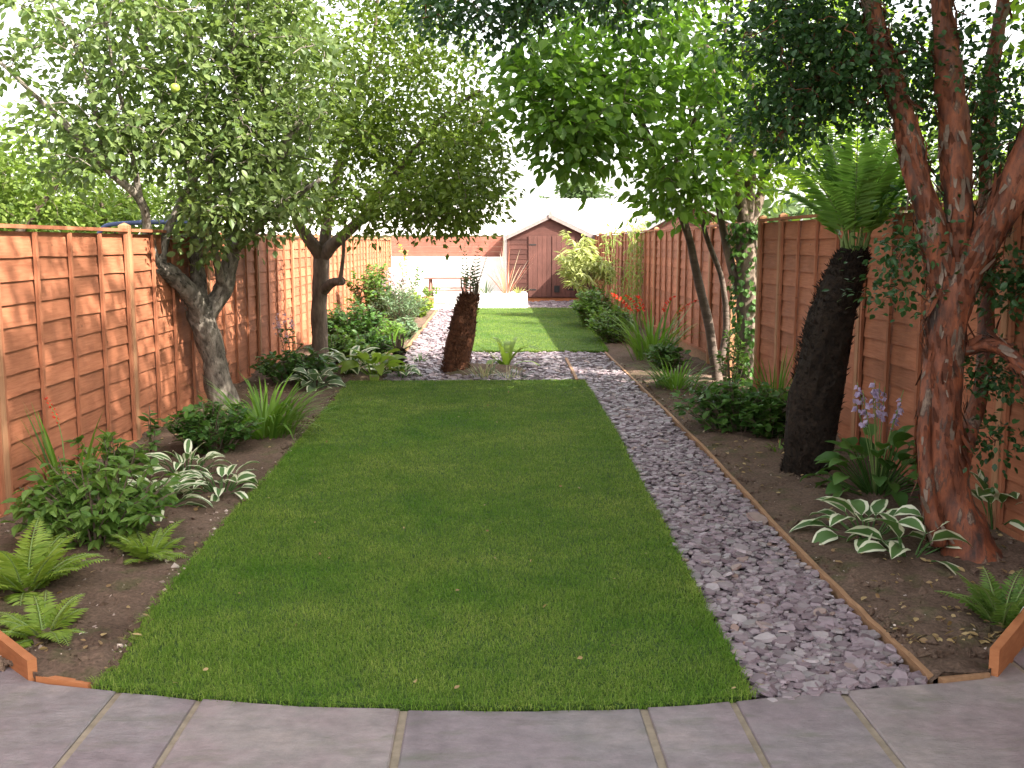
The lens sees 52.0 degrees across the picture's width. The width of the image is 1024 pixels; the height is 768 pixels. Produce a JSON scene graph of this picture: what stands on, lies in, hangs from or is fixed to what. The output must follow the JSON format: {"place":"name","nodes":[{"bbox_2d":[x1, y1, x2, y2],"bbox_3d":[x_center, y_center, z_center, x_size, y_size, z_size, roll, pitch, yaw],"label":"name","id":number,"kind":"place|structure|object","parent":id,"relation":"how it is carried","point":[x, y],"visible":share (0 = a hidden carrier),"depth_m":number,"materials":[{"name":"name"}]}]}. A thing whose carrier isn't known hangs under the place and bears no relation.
{"place":"outdoors","nodes":[
{"label":"outdoors","id":0,"kind":"place"},
{"bbox_2d":[0,309,434,689],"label":"bed soil","id":1,"kind":"structure","parent":0,"point":[96,591],"depth_m":5.51,"materials":[{"name":"brown soil"}]},
{"bbox_2d":[0,590,88,647],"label":"fern","id":2,"kind":"object","parent":1,"relation":"on","point":[24,626],"visible":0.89,"depth_m":4.44,"materials":[{"name":"green plant"}]},
{"bbox_2d":[0,516,109,605],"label":"fern","id":3,"kind":"object","parent":1,"relation":"on","point":[38,572],"visible":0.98,"depth_m":4.95,"materials":[{"name":"green plant"}]},
{"bbox_2d":[17,397,108,484],"bbox_3d":[-2.805,0.440,6.640,0.544,0.703,0.477,-2,8,-15],"label":"gladiolus","id":4,"kind":"object","parent":1,"relation":"on","point":[50,453],"visible":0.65,"depth_m":6.58,"materials":[{"name":"green plant"}]},
{"bbox_2d":[0,451,180,550],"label":"hydrangea","id":5,"kind":"object","parent":1,"relation":"on","point":[64,504],"visible":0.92,"depth_m":5.57,"materials":[{"name":"green plant"}]},
{"bbox_2d":[64,429,159,485],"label":"leafy shrub","id":6,"kind":"object","parent":1,"relation":"on","point":[121,450],"visible":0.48,"depth_m":6.82,"materials":[{"name":"green plant"}]},
{"bbox_2d":[105,519,190,564],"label":"fern","id":7,"kind":"object","parent":1,"relation":"on","point":[150,549],"visible":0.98,"depth_m":5.48,"materials":[{"name":"green plant"}]},
{"bbox_2d":[138,405,160,460],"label":"red sprig","id":8,"kind":"object","parent":1,"relation":"on","point":[152,446],"visible":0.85,"depth_m":7.64,"materials":[{"name":"green plant"}]},
{"bbox_2d":[119,470,212,521],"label":"hosta","id":9,"kind":"object","parent":1,"relation":"on","point":[177,489],"visible":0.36,"depth_m":6.48,"materials":[{"name":"green plant"}]},
{"bbox_2d":[0,0,368,408],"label":"apple tree","id":10,"kind":"object","parent":1,"relation":"on","point":[239,61],"visible":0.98,"depth_m":8.91,"materials":[{"name":"green plant"}]},
{"bbox_2d":[170,77,179,92],"bbox_3d":[-2.635,-2.340,8.208,0.074,0.122,0.076,0,8,-1],"label":"apple","id":11,"kind":"object","parent":10,"relation":"hanging from","point":[175,87],"visible":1,"depth_m":8.19,"materials":[{"name":"green plant"}]},
{"bbox_2d":[143,439,234,483],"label":"hosta","id":12,"kind":"object","parent":1,"relation":"on","point":[188,454],"visible":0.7,"depth_m":7.28,"materials":[{"name":"green plant"}]},
{"bbox_2d":[155,395,264,453],"bbox_3d":[-2.326,0.343,8.209,0.855,0.502,0.789,-5,9,-35],"label":"leafy shrub","id":13,"kind":"object","parent":1,"relation":"on","point":[201,430],"visible":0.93,"depth_m":8.11,"materials":[{"name":"green plant"}]},
{"bbox_2d":[177,461,259,501],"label":"hosta","id":14,"kind":"object","parent":1,"relation":"on","point":[245,476],"visible":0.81,"depth_m":6.85,"materials":[{"name":"green plant"}]},
{"bbox_2d":[195,370,343,441],"bbox_3d":[-2.087,0.199,8.831,1.416,0.596,1.360,0,8,-1],"label":"day lily","id":15,"kind":"object","parent":1,"relation":"on","point":[273,412],"visible":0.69,"depth_m":8.90,"materials":[{"name":"green plant"}]},
{"bbox_2d":[273,313,303,353],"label":"flowering plant","id":16,"kind":"object","parent":1,"relation":"on","point":[286,337],"visible":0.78,"depth_m":13.47,"materials":[{"name":"green plant"}]},
{"bbox_2d":[250,346,339,384],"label":"leafy shrub","id":17,"kind":"object","parent":1,"relation":"on","point":[272,369],"visible":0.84,"depth_m":12.07,"materials":[{"name":"green plant"}]},
{"bbox_2d":[283,367,345,391],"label":"hosta","id":18,"kind":"object","parent":1,"relation":"on","point":[331,378],"visible":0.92,"depth_m":11.82,"materials":[{"name":"green plant"}]},
{"bbox_2d":[302,329,370,362],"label":"leafy shrub","id":19,"kind":"object","parent":1,"relation":"on","point":[346,344],"visible":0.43,"depth_m":14.08,"materials":[{"name":"green plant"}]},
{"bbox_2d":[309,297,387,344],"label":"leafy shrub","id":20,"kind":"object","parent":1,"relation":"on","point":[358,321],"visible":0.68,"depth_m":15.77,"materials":[{"name":"green plant"}]},
{"bbox_2d":[320,345,386,374],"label":"hosta","id":21,"kind":"object","parent":1,"relation":"on","point":[336,355],"visible":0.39,"depth_m":13.06,"materials":[{"name":"green plant"}]},
{"bbox_2d":[343,263,396,315],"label":"tall shrub","id":22,"kind":"object","parent":1,"relation":"on","point":[369,285],"visible":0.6,"depth_m":19.82,"materials":[{"name":"green plant"}]},
{"bbox_2d":[333,348,410,381],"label":"hosta","id":23,"kind":"object","parent":1,"relation":"on","point":[376,357],"visible":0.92,"depth_m":12.78,"materials":[{"name":"green plant"}]},
{"bbox_2d":[343,328,401,353],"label":"leafy shrub","id":24,"kind":"object","parent":1,"relation":"on","point":[373,339],"visible":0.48,"depth_m":14.69,"materials":[{"name":"green plant"}]},
{"bbox_2d":[214,0,546,363],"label":"plum tree","id":25,"kind":"object","parent":1,"relation":"on","point":[461,188],"visible":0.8,"depth_m":11.44,"materials":[{"name":"green plant"}]},
{"bbox_2d":[371,315,407,338],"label":"leafy shrub","id":26,"kind":"object","parent":1,"relation":"on","point":[385,331],"visible":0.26,"depth_m":16.91,"materials":[{"name":"green plant"}]},
{"bbox_2d":[369,324,412,352],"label":"day lily","id":27,"kind":"object","parent":1,"relation":"on","point":[394,336],"visible":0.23,"depth_m":15.64,"materials":[{"name":"green plant"}]},
{"bbox_2d":[366,265,430,324],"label":"lavender bush","id":28,"kind":"object","parent":1,"relation":"on","point":[400,305],"visible":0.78,"depth_m":19.61,"materials":[{"name":"green plant"}]},
{"bbox_2d":[386,315,422,338],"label":"leafy shrub","id":29,"kind":"object","parent":1,"relation":"on","point":[409,325],"visible":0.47,"depth_m":17.86,"materials":[{"name":"green plant"}]},
{"bbox_2d":[408,292,436,316],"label":"leafy shrub","id":30,"kind":"object","parent":1,"relation":"on","point":[429,303],"visible":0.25,"depth_m":23.11,"materials":[{"name":"green plant"}]},
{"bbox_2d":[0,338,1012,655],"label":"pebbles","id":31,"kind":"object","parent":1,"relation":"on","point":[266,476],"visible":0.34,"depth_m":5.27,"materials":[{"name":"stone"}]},
{"bbox_2d":[85,379,765,712],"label":"lawn","id":32,"kind":"structure","parent":0,"point":[463,634],"depth_m":4.93,"materials":[{"name":"green plant"}]},
{"bbox_2d":[433,299,455,309],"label":"patio","id":33,"kind":"structure","parent":0,"point":[444,303],"depth_m":28.67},
{"bbox_2d":[398,244,409,289],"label":"climbing plant","id":34,"kind":"object","parent":33,"relation":"on","point":[405,257],"visible":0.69,"depth_m":30.59,"materials":[{"name":"green plant"}]},
{"bbox_2d":[406,264,424,295],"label":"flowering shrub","id":35,"kind":"object","parent":33,"relation":"on","point":[420,287],"visible":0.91,"depth_m":30.31,"materials":[{"name":"white plant"}]},
{"bbox_2d":[421,283,439,308],"bbox_3d":[-2.111,-2.227,26.480,0.396,0.641,0.611,5,9,34],"label":"flower pot","id":36,"kind":"object","parent":33,"relation":"on","point":[425,291],"visible":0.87,"depth_m":26.51,"materials":[{"name":"plant"}]},
{"bbox_2d":[424,277,471,295],"bbox_3d":[-1.710,-2.470,28.091,1.250,0.757,1.620,0,8,-1],"label":"picnic bench","id":37,"kind":"object","parent":33,"relation":"on","point":[443,288],"visible":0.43,"depth_m":27.74,"materials":[{"name":"brown wood"}]},
{"bbox_2d":[478,292,527,307],"bbox_3d":[-0.369,-2.167,27.101,1.500,0.380,1.060,0,8,-1],"label":"raised planter","id":38,"kind":"object","parent":33,"relation":"on","point":[501,299],"visible":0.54,"depth_m":26.58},
{"bbox_2d":[478,278,500,292],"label":"spiky plant","id":39,"kind":"object","parent":38,"relation":"on","point":[486,289],"visible":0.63,"depth_m":27.05,"materials":[{"name":"green plant"}]},
{"bbox_2d":[485,250,533,292],"bbox_3d":[-0.188,-2.922,27.012,1.369,1.304,1.352,-3,8,-23],"label":"phormium","id":40,"kind":"object","parent":38,"relation":"on","point":[503,283],"visible":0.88,"depth_m":26.98,"materials":[{"name":"beige plant"}]},
{"bbox_2d":[512,287,527,292],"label":"spiky plant","id":41,"kind":"object","parent":38,"relation":"on","point":[517,291],"visible":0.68,"depth_m":26.95,"materials":[{"name":"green plant"}]},
{"bbox_2d":[503,234,506,291],"bbox_3d":[-0.181,-3.383,30.423,0.130,1.905,0.130,0,8,-1],"label":"white post","id":42,"kind":"object","parent":33,"relation":"on","point":[505,254],"visible":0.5,"depth_m":30.34,"materials":[{"name":"paint"}]},
{"bbox_2d":[0,647,1023,767],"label":"patio","id":43,"kind":"structure","parent":0,"point":[979,723],"depth_m":3.52,"materials":[{"name":"stone"}]},
{"bbox_2d":[0,0,1023,219],"label":"sky","id":44,"kind":"structure","parent":0,"point":[547,189],"materials":[{"name":"white"}]},
{"bbox_2d":[472,307,609,353],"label":"lawn","id":45,"kind":"structure","parent":0,"point":[529,328],"depth_m":19.41,"materials":[{"name":"green plant"}]},
{"bbox_2d":[383,300,937,701],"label":"path","id":46,"kind":"structure","parent":0,"point":[935,681],"depth_m":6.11,"materials":[{"name":"grey gravel"}]},
{"bbox_2d":[381,333,420,371],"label":"grassy plant","id":47,"kind":"object","parent":46,"relation":"on","point":[402,351],"visible":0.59,"depth_m":13.37,"materials":[{"name":"green plant"}]},
{"bbox_2d":[382,363,421,377],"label":"hosta","id":48,"kind":"object","parent":46,"relation":"on","point":[413,369],"visible":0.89,"depth_m":12.77,"materials":[{"name":"green plant"}]},
{"bbox_2d":[412,353,427,360],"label":"grass tuft","id":49,"kind":"object","parent":46,"relation":"on","point":[420,355],"visible":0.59,"depth_m":14.60,"materials":[{"name":"green plant"}]},
{"bbox_2d":[405,308,437,349],"bbox_3d":[-1.723,-1.126,20.703,0.030,0.100,10.200,0,8,-1],"label":"timber edging","id":50,"kind":"object","parent":46,"relation":"on","point":[415,337],"visible":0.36,"depth_m":19.03,"materials":[{"name":"beige wood"}]},
{"bbox_2d":[445,363,528,377],"bbox_3d":[-0.395,-0.193,13.533,1.353,0.120,1.300,0,8,-1],"label":"soil mound","id":51,"kind":"object","parent":46,"relation":"on","point":[500,368],"visible":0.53,"depth_m":13.33,"materials":[{"name":"brown soil"}]},
{"bbox_2d":[438,245,487,372],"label":"tree fern","id":52,"kind":"object","parent":51,"relation":"on","point":[459,343],"visible":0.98,"depth_m":13.20,"materials":[{"name":"brown plant"}]},
{"bbox_2d":[458,359,510,379],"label":"grass tuft","id":53,"kind":"object","parent":51,"relation":"on","point":[486,373],"visible":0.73,"depth_m":12.84,"materials":[{"name":"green plant"}]},
{"bbox_2d":[474,337,540,365],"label":"strap fern","id":54,"kind":"object","parent":51,"relation":"on","point":[506,348],"visible":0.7,"depth_m":14.02,"materials":[{"name":"green plant"}]},
{"bbox_2d":[491,363,531,378],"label":"grass tuft","id":55,"kind":"object","parent":46,"relation":"on","point":[513,376],"visible":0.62,"depth_m":12.91,"materials":[{"name":"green plant"}]},
{"bbox_2d":[565,357,577,380],"bbox_3d":[0.767,-0.173,13.646,0.035,0.090,2.348,0,8,0],"label":"timber edging","id":56,"kind":"object","parent":46,"relation":"on","point":[571,369],"visible":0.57,"depth_m":13.40,"materials":[{"name":"brown wood"}]},
{"bbox_2d":[604,352,932,683],"bbox_3d":[1.496,0.342,9.862,0.068,0.076,11.900,0,8,-1],"label":"timber edging","id":57,"kind":"object","parent":46,"relation":"on","point":[912,661],"visible":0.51,"depth_m":5.37,"materials":[{"name":"brown wood"}]},
{"bbox_2d":[625,202,731,233],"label":"neighbour shed","id":58,"kind":"structure","parent":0,"point":[668,224],"depth_m":22.43,"materials":[{"name":"grey fabric"}]},
{"bbox_2d":[595,323,1023,683],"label":"bed soil","id":59,"kind":"structure","parent":0,"point":[785,505],"depth_m":5.54,"materials":[{"name":"brown soil"}]},
{"bbox_2d":[0,375,1021,688],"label":"leaf litter","id":60,"kind":"object","parent":59,"relation":"on","point":[732,687],"visible":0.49,"depth_m":4.65,"materials":[{"name":"brown plant"}]},
{"bbox_2d":[0,364,1023,671],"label":"soil crumbs","id":61,"kind":"object","parent":59,"relation":"on","point":[894,634],"visible":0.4,"depth_m":4.83,"materials":[{"name":"brown soil"}]},
{"bbox_2d":[553,230,617,306],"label":"willow shrub","id":62,"kind":"object","parent":59,"relation":"on","point":[575,275],"visible":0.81,"depth_m":22.78,"materials":[{"name":"green plant"}]},
{"bbox_2d":[568,285,614,326],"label":"leafy shrub","id":63,"kind":"object","parent":59,"relation":"on","point":[589,303],"visible":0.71,"depth_m":20.20,"materials":[{"name":"green plant"}]},
{"bbox_2d":[583,304,639,342],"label":"leafy shrub","id":64,"kind":"object","parent":59,"relation":"on","point":[604,332],"visible":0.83,"depth_m":17.18,"materials":[{"name":"green plant"}]},
{"bbox_2d":[597,203,648,328],"bbox_3d":[2.218,-2.235,20.011,1.022,2.446,1.811,-3,8,-19],"label":"bamboo","id":65,"kind":"object","parent":59,"relation":"on","point":[638,264],"visible":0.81,"depth_m":20.05,"materials":[{"name":"plant"}]},
{"bbox_2d":[458,0,806,380],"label":"cherry tree","id":66,"kind":"object","parent":59,"relation":"on","point":[575,128],"visible":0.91,"depth_m":9.88,"materials":[{"name":"green plant"}]},
{"bbox_2d":[604,293,703,360],"bbox_3d":[1.954,-0.782,14.676,1.554,0.987,1.752,0,8,-1],"label":"crocosmia","id":67,"kind":"object","parent":59,"relation":"on","point":[637,346],"visible":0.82,"depth_m":14.53,"materials":[{"name":"green plant"}]},
{"bbox_2d":[643,339,692,369],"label":"leafy shrub","id":68,"kind":"object","parent":59,"relation":"on","point":[668,356],"visible":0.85,"depth_m":13.43,"materials":[{"name":"green plant"}]},
{"bbox_2d":[626,352,722,390],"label":"grassy plant","id":69,"kind":"object","parent":59,"relation":"on","point":[673,381],"visible":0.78,"depth_m":11.69,"materials":[{"name":"green plant"}]},
{"bbox_2d":[377,0,1023,563],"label":"myrtle tree","id":70,"kind":"object","parent":59,"relation":"on","point":[953,246],"visible":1,"depth_m":5.40,"materials":[{"name":"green plant"}]},
{"bbox_2d":[668,378,789,432],"bbox_3d":[2.031,0.206,9.123,1.328,0.555,1.121,0,8,-1],"label":"leafy shrub","id":71,"kind":"object","parent":59,"relation":"on","point":[724,411],"visible":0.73,"depth_m":8.98,"materials":[{"name":"green plant"}]},
{"bbox_2d":[714,329,749,384],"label":"climbing plant","id":72,"kind":"object","parent":59,"relation":"on","point":[737,367],"visible":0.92,"depth_m":11.69,"materials":[{"name":"green plant"}]},
{"bbox_2d":[738,392,787,438],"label":"leafy shrub","id":73,"kind":"object","parent":59,"relation":"on","point":[762,430],"visible":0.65,"depth_m":8.78,"materials":[{"name":"green plant"}]},
{"bbox_2d":[729,346,796,396],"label":"grassy plant","id":74,"kind":"object","parent":59,"relation":"on","point":[781,383],"visible":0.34,"depth_m":9.74,"materials":[{"name":"green plant"}]},
{"bbox_2d":[764,441,783,451],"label":"grass tuft","id":75,"kind":"object","parent":59,"relation":"on","point":[781,447],"visible":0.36,"depth_m":8.26,"materials":[{"name":"green plant"}]},
{"bbox_2d":[647,0,930,386],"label":"garden tree","id":76,"kind":"object","parent":59,"relation":"on","point":[742,269],"visible":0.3,"depth_m":11.63,"materials":[{"name":"green plant"}]},
{"bbox_2d":[800,380,918,510],"bbox_3d":[2.346,0.392,6.747,0.966,0.872,0.895,4,9,26],"label":"hosta","id":77,"kind":"object","parent":59,"relation":"on","point":[881,480],"visible":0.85,"depth_m":6.71,"materials":[{"name":"green plant"}]},
{"bbox_2d":[752,98,973,477],"bbox_3d":[2.483,-0.613,7.410,1.680,2.676,1.480,0,8,-1],"label":"tree fern","id":78,"kind":"object","parent":59,"relation":"on","point":[815,402],"visible":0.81,"depth_m":7.28,"materials":[{"name":"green plant"}]},
{"bbox_2d":[789,496,939,556],"bbox_3d":[1.963,0.813,5.760,0.803,0.379,0.725,0,8,-1],"label":"hosta","id":79,"kind":"object","parent":59,"relation":"on","point":[861,507],"visible":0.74,"depth_m":5.75,"materials":[{"name":"green plant"}]},
{"bbox_2d":[845,512,970,574],"bbox_3d":[2.114,0.855,5.445,0.694,0.348,0.678,0,8,-1],"label":"hosta","id":80,"kind":"object","parent":59,"relation":"on","point":[898,529],"visible":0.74,"depth_m":5.41,"materials":[{"name":"green plant"}]},
{"bbox_2d":[935,567,1023,627],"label":"fern","id":81,"kind":"object","parent":59,"relation":"on","point":[987,607],"visible":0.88,"depth_m":4.49,"materials":[{"name":"green plant"}]},
{"bbox_2d":[970,469,1023,530],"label":"hosta","id":82,"kind":"object","parent":59,"relation":"on","point":[986,494],"visible":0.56,"depth_m":5.96,"materials":[{"name":"green plant"}]},
{"label":"ground","id":83,"kind":"structure","parent":0,"visible":0},
{"bbox_2d":[0,630,36,681],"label":"timber edging","id":84,"kind":"object","parent":83,"relation":"on","point":[24,661],"visible":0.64,"depth_m":4.01,"materials":[{"name":"brown wood"}]},
{"bbox_2d":[0,110,45,223],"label":"hedge tree","id":85,"kind":"object","parent":83,"relation":"on","point":[14,151],"visible":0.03,"depth_m":16.84,"materials":[{"name":"green plant"}]},
{"bbox_2d":[36,676,92,688],"bbox_3d":[-1.673,1.138,3.924,0.229,0.080,0.028,2,8,16],"label":"timber edging","id":86,"kind":"object","parent":83,"relation":"on","point":[61,681],"visible":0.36,"depth_m":3.91,"materials":[{"name":"brown wood"}]},
{"bbox_2d":[0,84,170,233],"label":"hedge tree","id":87,"kind":"object","parent":83,"relation":"on","point":[25,211],"visible":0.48,"depth_m":12.75,"materials":[{"name":"green plant"}]},
{"bbox_2d":[3,111,271,235],"bbox_3d":[-5.599,-2.074,15.066,4.469,3.587,4.546,7,10,42],"label":"hedge tree","id":88,"kind":"object","parent":83,"relation":"on","point":[156,211],"visible":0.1,"depth_m":14.50,"materials":[{"name":"green plant"}]},
{"bbox_2d":[97,220,186,232],"bbox_3d":[-3.884,-0.771,11.319,1.175,1.974,0.068,0,8,-1],"label":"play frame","id":89,"kind":"object","parent":83,"relation":"on","point":[113,224],"visible":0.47,"depth_m":11.17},
{"bbox_2d":[0,223,391,517],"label":"wooden fence","id":90,"kind":"object","parent":83,"relation":"on","point":[92,325],"visible":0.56,"depth_m":8.18,"materials":[{"name":"brown wood"}]},
{"bbox_2d":[137,198,653,256],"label":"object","id":91,"kind":"structure","parent":83,"relation":"on","point":[591,215],"depth_m":46.67,"materials":[{"name":"brick"}]},
{"bbox_2d":[391,257,503,298],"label":"garden wall","id":92,"kind":"structure","parent":83,"relation":"on","point":[437,266],"depth_m":31.00,"materials":[{"name":"white paint"}]},
{"bbox_2d":[392,236,502,256],"bbox_3d":[-1.905,-4.060,31.016,3.280,0.600,0.063,0,8,-1],"label":"fence screen","id":93,"kind":"object","parent":92,"relation":"on","point":[491,247],"visible":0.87,"depth_m":31.00,"materials":[{"name":"brown wood"}]},
{"bbox_2d":[55,193,975,242],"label":"distant trees","id":94,"kind":"object","parent":83,"relation":"on","point":[791,209],"visible":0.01,"depth_m":81.67,"materials":[{"name":"green plant"}]},
{"bbox_2d":[503,210,595,301],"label":"garden shed","id":95,"kind":"structure","parent":83,"relation":"on","point":[540,240],"depth_m":29.39,"materials":[{"name":"brown wood"}]},
{"bbox_2d":[528,236,550,296],"bbox_3d":[0.780,-3.296,29.421,0.634,1.700,0.028,0,8,-1],"label":"door","id":96,"kind":"structure","parent":95,"relation":"in","point":[539,246],"depth_m":29.42,"materials":[{"name":"brown wood"}]},
{"bbox_2d":[552,236,574,296],"bbox_3d":[1.440,-3.298,29.435,0.634,1.700,0.028,0,8,-1],"label":"door","id":97,"kind":"structure","parent":95,"relation":"in","point":[556,245],"depth_m":29.42,"materials":[{"name":"brown wood"}]},
{"bbox_2d":[552,173,619,198],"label":"pine tree","id":98,"kind":"object","parent":83,"relation":"on","point":[579,191],"visible":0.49,"depth_m":77.77,"materials":[{"name":"green plant"}]},
{"bbox_2d":[592,219,736,377],"bbox_3d":[2.485,-2.047,21.506,0.084,2.232,17.886,0,8,-1],"label":"wooden fence","id":99,"kind":"object","parent":83,"relation":"on","point":[667,268],"visible":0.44,"depth_m":16.42,"materials":[{"name":"brown wood"}]},
{"bbox_2d":[753,200,1023,541],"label":"wooden fence","id":100,"kind":"object","parent":83,"relation":"on","point":[793,257],"visible":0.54,"depth_m":7.94,"materials":[{"name":"brown wood"}]},
{"bbox_2d":[808,21,1023,213],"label":"neighbour tree","id":101,"kind":"object","parent":83,"relation":"on","point":[925,138],"visible":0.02,"depth_m":14.91,"materials":[{"name":"green plant"}]},
{"bbox_2d":[938,672,990,683],"bbox_3d":[1.702,1.134,3.954,0.209,0.080,0.028,-2,8,-15],"label":"timber edging","id":102,"kind":"object","parent":83,"relation":"on","point":[957,678],"visible":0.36,"depth_m":3.94,"materials":[{"name":"brown wood"}]},
{"bbox_2d":[919,0,1023,174],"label":"neighbour tree","id":103,"kind":"object","parent":83,"relation":"on","point":[1018,8],"visible":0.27,"depth_m":8.73,"materials":[{"name":"green plant"}]},
{"bbox_2d":[988,608,1023,676],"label":"timber edging","id":104,"kind":"object","parent":83,"relation":"on","point":[1007,646],"visible":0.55,"depth_m":4.07,"materials":[{"name":"brown wood"}]}
]}

